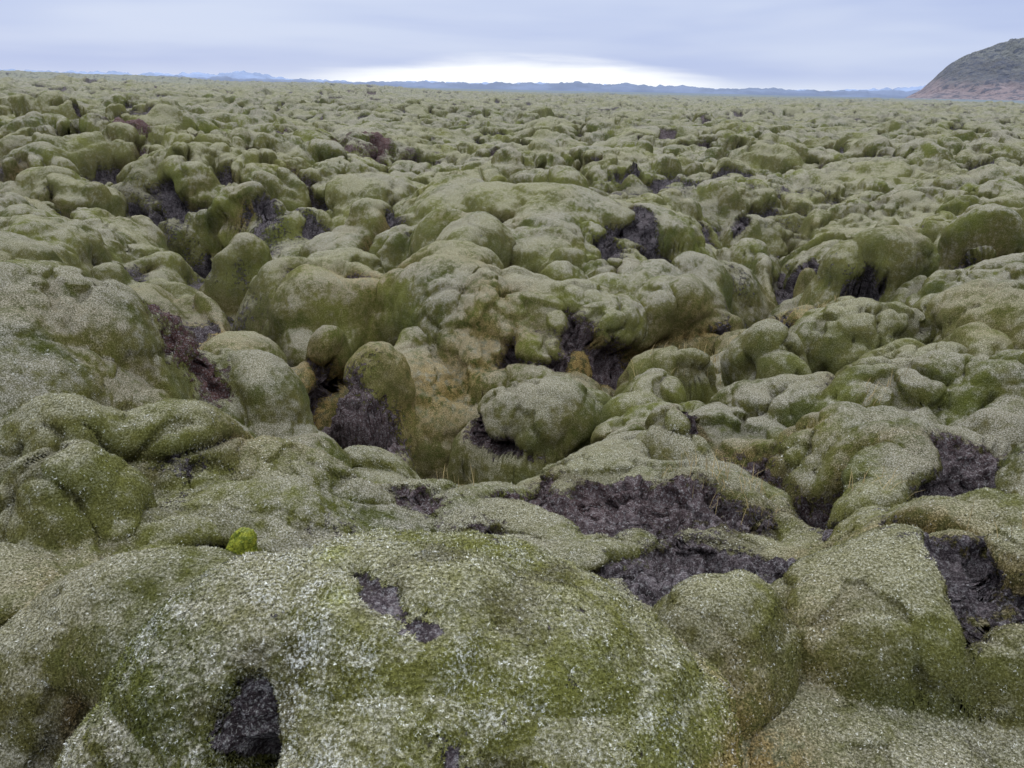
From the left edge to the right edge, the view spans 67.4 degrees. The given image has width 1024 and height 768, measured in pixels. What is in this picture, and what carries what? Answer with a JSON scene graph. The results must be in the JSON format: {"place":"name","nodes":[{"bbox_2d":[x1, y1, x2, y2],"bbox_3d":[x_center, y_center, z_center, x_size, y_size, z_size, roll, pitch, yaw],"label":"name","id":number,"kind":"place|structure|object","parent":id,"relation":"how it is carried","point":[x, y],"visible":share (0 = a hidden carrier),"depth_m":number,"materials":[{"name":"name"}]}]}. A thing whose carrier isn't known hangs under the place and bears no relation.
{"place":"outdoors","nodes":[
{"label":"outdoors","id":0,"kind":"place"},
{"bbox_2d":[65,72,919,97],"bbox_3d":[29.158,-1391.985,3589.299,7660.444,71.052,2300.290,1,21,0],"label":"distant hills","id":1,"kind":"structure","parent":0,"point":[621,87],"depth_m":3984.85,"materials":[{"name":"grey stone"}]},
{"bbox_2d":[0,70,1023,767],"bbox_3d":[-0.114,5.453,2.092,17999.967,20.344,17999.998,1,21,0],"label":"moss covered lava field","id":2,"kind":"structure","parent":0,"point":[500,286],"depth_m":7.78,"materials":[{"name":"green plant"}]},
{"bbox_2d":[226,527,256,554],"bbox_3d":[-0.935,0.550,2.618,0.137,0.133,0.096,1,21,0],"label":"bright moss cushion","id":3,"kind":"object","parent":2,"relation":"on","point":[242,540],"visible":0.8,"depth_m":2.58,"materials":[{"name":"plant"}]},
{"bbox_2d":[56,529,742,767],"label":"moss covered boulder","id":4,"kind":"object","parent":2,"relation":"on","point":[250,724],"visible":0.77,"depth_m":1.64,"materials":[{"name":"green plant"}]},
{"bbox_2d":[0,342,1023,767],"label":"moss tufts","id":5,"kind":"object","parent":2,"relation":"on","point":[408,538],"visible":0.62,"depth_m":2.06,"materials":[{"name":"green plant"}]},
{"bbox_2d":[382,293,1023,537],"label":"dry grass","id":6,"kind":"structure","parent":2,"relation":"on","point":[714,361],"depth_m":4.37,"materials":[{"name":"plant"}]},
{"bbox_2d":[0,0,1023,90],"label":"sky","id":7,"kind":"structure","parent":0,"point":[819,45],"materials":[{"name":"grey"}]},
{"bbox_2d":[906,38,1023,100],"bbox_3d":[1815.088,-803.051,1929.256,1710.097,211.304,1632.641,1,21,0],"label":"mountain","id":8,"kind":"structure","parent":0,"point":[995,72],"depth_m":2065.68,"materials":[{"name":"grey stone"}]}
]}

